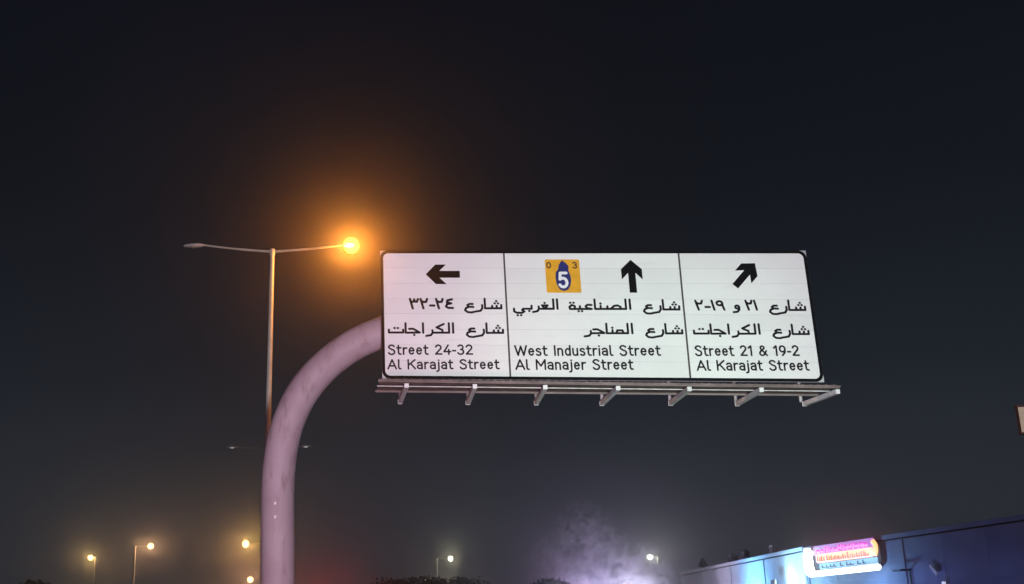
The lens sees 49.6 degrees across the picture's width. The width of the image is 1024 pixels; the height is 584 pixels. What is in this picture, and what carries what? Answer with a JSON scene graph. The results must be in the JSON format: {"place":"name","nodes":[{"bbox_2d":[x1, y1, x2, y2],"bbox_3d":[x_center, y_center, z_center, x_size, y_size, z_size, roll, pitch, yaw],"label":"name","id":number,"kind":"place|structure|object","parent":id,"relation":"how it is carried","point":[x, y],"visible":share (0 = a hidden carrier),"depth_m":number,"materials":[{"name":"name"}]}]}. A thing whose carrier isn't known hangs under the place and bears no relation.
{"place":"outdoors","nodes":[
{"label":"outdoors","id":0,"kind":"place"},
{"bbox_2d":[0,0,1023,583],"label":"sky","id":1,"kind":"structure","parent":0,"point":[879,141],"materials":[{"name":"black"}]},
{"bbox_2d":[618,575,645,583],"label":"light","id":2,"kind":"object","parent":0,"point":[629,580],"visible":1,"depth_m":122.94,"materials":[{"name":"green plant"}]},
{"bbox_2d":[698,557,707,567],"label":"roof cowl","id":3,"kind":"object","parent":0,"point":[702,563],"visible":0.75,"depth_m":124.50,"materials":[{"name":"metal"}]},
{"bbox_2d":[678,547,807,583],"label":"shop building","id":4,"kind":"structure","parent":0,"point":[784,567],"depth_m":101.21,"materials":[{"name":"metal"}]},
{"bbox_2d":[727,553,737,561],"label":"water tank","id":5,"kind":"object","parent":4,"relation":"on","point":[731,557],"visible":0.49,"depth_m":113.59,"materials":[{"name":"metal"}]},
{"bbox_2d":[741,549,750,558],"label":"water tank","id":6,"kind":"object","parent":4,"relation":"on","point":[745,554],"visible":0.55,"depth_m":109.24,"materials":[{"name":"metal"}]},
{"bbox_2d":[769,545,777,552],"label":"air conditioner","id":7,"kind":"object","parent":4,"relation":"on","point":[773,548],"visible":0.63,"depth_m":98.83,"materials":[{"name":"metal"}]},
{"label":"ground","id":8,"kind":"structure","parent":0,"visible":0},
{"bbox_2d":[19,579,50,583],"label":"tree","id":9,"kind":"object","parent":8,"relation":"on","point":[28,581],"visible":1,"depth_m":87.44,"materials":[{"name":"green plant"}]},
{"bbox_2d":[90,557,96,583],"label":"street lamp","id":10,"kind":"object","parent":8,"relation":"on","point":[94,569],"visible":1,"depth_m":109.19,"materials":[{"name":"metal"}]},
{"bbox_2d":[132,545,150,583],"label":"street lamp","id":11,"kind":"object","parent":8,"relation":"on","point":[133,577],"visible":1,"depth_m":97.59,"materials":[{"name":"metal"}]},
{"bbox_2d":[183,243,353,450],"bbox_3d":[-6.669,4.427,30.075,5.026,12.336,0.460,-2,-17,0],"label":"street lamp","id":12,"kind":"object","parent":8,"relation":"on","point":[272,252],"visible":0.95,"depth_m":31.23,"materials":[{"name":"metal"}]},
{"bbox_2d":[227,445,309,448],"bbox_3d":[-13.425,14.192,60.638,4.715,11.742,0.420,-2,-17,0],"label":"street lamp","id":13,"kind":"object","parent":8,"relation":"on","point":[305,446],"visible":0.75,"depth_m":62.24,"materials":[{"name":"metal"}]},
{"bbox_2d":[370,576,415,583],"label":"tree","id":14,"kind":"object","parent":8,"relation":"on","point":[398,581],"visible":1,"depth_m":88.49,"materials":[{"name":"green plant"}]},
{"bbox_2d":[399,575,459,583],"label":"tree","id":15,"kind":"object","parent":8,"relation":"on","point":[423,580],"visible":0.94,"depth_m":94.07,"materials":[{"name":"green plant"}]},
{"bbox_2d":[436,558,450,577],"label":"street lamp","id":16,"kind":"object","parent":8,"relation":"on","point":[437,566],"visible":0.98,"depth_m":132.23,"materials":[{"name":"metal"}]},
{"bbox_2d":[440,576,490,583],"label":"tree","id":17,"kind":"object","parent":8,"relation":"on","point":[464,580],"visible":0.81,"depth_m":99.94,"materials":[{"name":"green plant"}]},
{"bbox_2d":[260,317,840,583],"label":"sign gantry","id":18,"kind":"object","parent":8,"relation":"on","point":[320,370],"visible":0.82,"depth_m":20.41,"materials":[{"name":"white metal"}]},
{"bbox_2d":[380,251,823,382],"bbox_3d":[1.569,0.441,20.922,8.155,3.031,0.221,-3,-17,3],"label":"road sign","id":19,"kind":"object","parent":18,"relation":"attached to","point":[695,316],"visible":1,"depth_m":20.83,"materials":[{"name":"metal"}]},
{"bbox_2d":[802,514,1023,583],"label":"warehouse","id":20,"kind":"structure","parent":8,"relation":"on","point":[989,551],"depth_m":71.28,"materials":[{"name":"metal"}]},
{"bbox_2d":[803,538,882,576],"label":"neon signboard","id":21,"kind":"object","parent":20,"relation":"attached to","point":[858,556],"visible":1,"depth_m":82.55,"materials":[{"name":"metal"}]},
{"bbox_2d":[892,569,911,583],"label":"wall bracket","id":22,"kind":"object","parent":20,"relation":"attached to","point":[909,575],"depth_m":75.36,"materials":[{"name":"metal"}]},
{"bbox_2d":[929,564,937,575],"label":"wall light","id":23,"kind":"object","parent":20,"relation":"attached to","point":[934,570],"visible":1,"depth_m":72.74,"materials":[{"name":"grey"}]},
{"label":"road","id":24,"kind":"structure","parent":0,"visible":0},
{"bbox_2d":[530,577,577,583],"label":"tree","id":25,"kind":"object","parent":24,"relation":"on","point":[550,581],"visible":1,"depth_m":91.95,"materials":[{"name":"green plant"}]},
{"bbox_2d":[1014,405,1023,434],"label":"board sign","id":26,"kind":"object","parent":24,"relation":"on","point":[1019,409],"visible":1,"depth_m":21.10,"materials":[{"name":"paint"}]},
{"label":"pavement","id":27,"kind":"structure","parent":0,"visible":0},
{"bbox_2d":[650,556,660,583],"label":"street lamp","id":28,"kind":"object","parent":27,"relation":"on","point":[658,568],"visible":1,"depth_m":145.40,"materials":[{"name":"paint"}]}
]}

